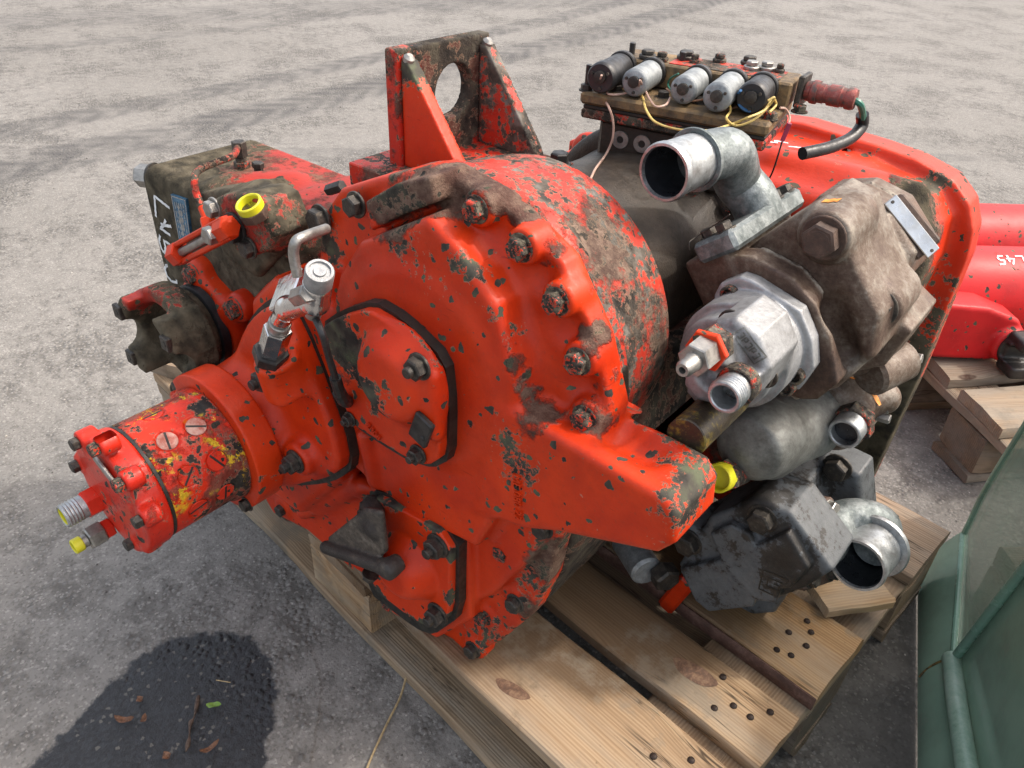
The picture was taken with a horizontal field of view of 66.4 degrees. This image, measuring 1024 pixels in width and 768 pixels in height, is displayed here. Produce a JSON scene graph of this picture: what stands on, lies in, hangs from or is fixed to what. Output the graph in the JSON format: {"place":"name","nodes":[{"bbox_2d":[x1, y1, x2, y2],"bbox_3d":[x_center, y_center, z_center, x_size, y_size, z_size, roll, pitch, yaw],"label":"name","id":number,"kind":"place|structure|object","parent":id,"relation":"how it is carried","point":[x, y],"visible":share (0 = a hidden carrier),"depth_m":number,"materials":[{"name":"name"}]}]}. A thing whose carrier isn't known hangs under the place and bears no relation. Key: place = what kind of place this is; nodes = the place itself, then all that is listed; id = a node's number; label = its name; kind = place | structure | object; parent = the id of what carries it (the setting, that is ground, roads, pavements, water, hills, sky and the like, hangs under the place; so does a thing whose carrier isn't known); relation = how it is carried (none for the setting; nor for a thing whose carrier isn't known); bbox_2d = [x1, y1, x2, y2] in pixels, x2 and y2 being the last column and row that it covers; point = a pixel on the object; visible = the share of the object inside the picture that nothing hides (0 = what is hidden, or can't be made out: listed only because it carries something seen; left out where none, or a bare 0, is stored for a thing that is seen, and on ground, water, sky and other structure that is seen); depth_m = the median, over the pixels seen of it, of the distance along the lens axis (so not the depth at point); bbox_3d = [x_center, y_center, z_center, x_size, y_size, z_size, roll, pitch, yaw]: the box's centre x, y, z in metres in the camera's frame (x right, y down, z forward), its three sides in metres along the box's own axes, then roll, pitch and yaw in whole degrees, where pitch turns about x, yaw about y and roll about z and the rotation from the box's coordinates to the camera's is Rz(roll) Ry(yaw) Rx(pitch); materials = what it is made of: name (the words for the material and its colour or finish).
{"place":"outdoors","nodes":[
{"label":"outdoors","id":0,"kind":"place"},
{"bbox_2d":[0,0,1023,767],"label":"yard ground","id":1,"kind":"structure","parent":0,"point":[226,72],"depth_m":2.88,"materials":[{"name":"concrete"}]},
{"bbox_2d":[0,601,321,767],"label":"wet patch","id":2,"kind":"object","parent":1,"relation":"on","point":[169,666],"visible":1,"depth_m":1.08,"materials":[{"name":"black asphalt"}]},
{"bbox_2d":[114,715,133,722],"bbox_3d":[-0.518,0.448,1.048,0.026,0.012,0.010,2,35,-1],"label":"leaf","id":3,"kind":"object","parent":2,"relation":"on","point":[120,719],"visible":1,"depth_m":1.05,"materials":[{"name":"brown plant"}]},
{"bbox_2d":[136,696,142,701],"bbox_3d":[-0.511,0.433,1.075,0.010,0.006,0.010,15,37,17],"label":"leaf","id":4,"kind":"object","parent":2,"relation":"on","point":[139,699],"visible":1,"depth_m":1.08,"materials":[{"name":"brown plant"}]},
{"bbox_2d":[140,713,146,721],"bbox_3d":[-0.495,0.449,1.050,0.009,0.009,0.010,-17,40,-26],"label":"leaf","id":5,"kind":"object","parent":2,"relation":"on","point":[144,717],"visible":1,"depth_m":1.05,"materials":[{"name":"brown plant"}]},
{"bbox_2d":[162,751,170,758],"bbox_3d":[-0.446,0.480,1.012,0.011,0.007,0.010,-4,35,-9],"label":"leaf","id":6,"kind":"object","parent":2,"relation":"on","point":[166,754],"visible":1,"depth_m":1.01,"materials":[{"name":"brown plant"}]},
{"bbox_2d":[185,695,199,751],"bbox_3d":[-0.431,0.455,1.053,0.009,0.009,0.082,-2,35,-8],"label":"twig","id":7,"kind":"object","parent":2,"relation":"on","point":[191,721],"visible":1,"depth_m":1.05,"materials":[{"name":"brown wood"}]},
{"bbox_2d":[199,739,218,752],"bbox_3d":[-0.394,0.473,1.021,0.026,0.012,0.009,-24,43,-33],"label":"leaf","id":8,"kind":"object","parent":2,"relation":"on","point":[210,747],"visible":1,"depth_m":1.02,"materials":[{"name":"brown plant"}]},
{"bbox_2d":[206,701,220,707],"bbox_3d":[-0.409,0.440,1.073,0.020,0.006,0.010,-2,35,-6],"label":"leaf","id":9,"kind":"object","parent":2,"relation":"on","point":[213,704],"visible":1,"depth_m":1.07,"materials":[{"name":"green plant"}]},
{"bbox_2d":[366,678,406,767],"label":"straw","id":10,"kind":"object","parent":1,"relation":"on","point":[386,724],"visible":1,"depth_m":1.06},
{"bbox_2d":[1,0,1017,767],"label":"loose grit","id":11,"kind":"object","parent":1,"relation":"on","point":[245,528],"visible":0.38,"depth_m":1.46,"materials":[{"name":"grey gravel"}]},
{"bbox_2d":[153,373,950,767],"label":"wooden pallet","id":12,"kind":"object","parent":1,"relation":"on","point":[735,689],"visible":0.27,"depth_m":1.01,"materials":[{"name":"brown wood"}]},
{"bbox_2d":[150,363,181,378],"bbox_3d":[-0.599,-0.032,1.462,0.153,0.042,0.066,17,37,20],"label":"wooden chock","id":13,"kind":"object","parent":12,"relation":"on","point":[171,370],"visible":0.11,"depth_m":1.45,"materials":[{"name":"brown wood"}]},
{"bbox_2d":[56,30,981,658],"bbox_3d":[-0.029,-0.033,0.972,1.003,0.710,0.896,27,42,30],"label":"transmission","id":14,"kind":"object","parent":12,"relation":"on","point":[474,372],"visible":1,"depth_m":0.81,"materials":[{"name":"red paint"}]},
{"bbox_2d":[807,580,895,617],"bbox_3d":[0.470,0.292,1.087,0.103,0.020,0.057,-5,36,-11],"label":"wooden chock","id":15,"kind":"object","parent":12,"relation":"on","point":[833,598],"visible":0.65,"depth_m":1.07,"materials":[{"name":"brown wood"}]},
{"bbox_2d":[907,356,1023,482],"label":"wooden pallet","id":16,"kind":"object","parent":1,"relation":"on","point":[982,400],"visible":0.34,"depth_m":1.54,"materials":[{"name":"brown wood"}]},
{"bbox_2d":[932,245,1023,378],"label":"steel tube","id":17,"kind":"object","parent":16,"relation":"on","point":[985,319],"visible":0.5,"depth_m":1.58,"materials":[{"name":"red paint"}]},
{"bbox_2d":[977,203,1023,245],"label":"steel tube","id":18,"kind":"object","parent":16,"relation":"on","point":[1002,224],"visible":0.06,"depth_m":1.76,"materials":[{"name":"red paint"}]},
{"bbox_2d":[917,421,1023,767],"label":"cab screen","id":19,"kind":"object","parent":1,"relation":"on","point":[971,653],"visible":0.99,"depth_m":1.07,"materials":[{"name":"green glass"}]}
]}

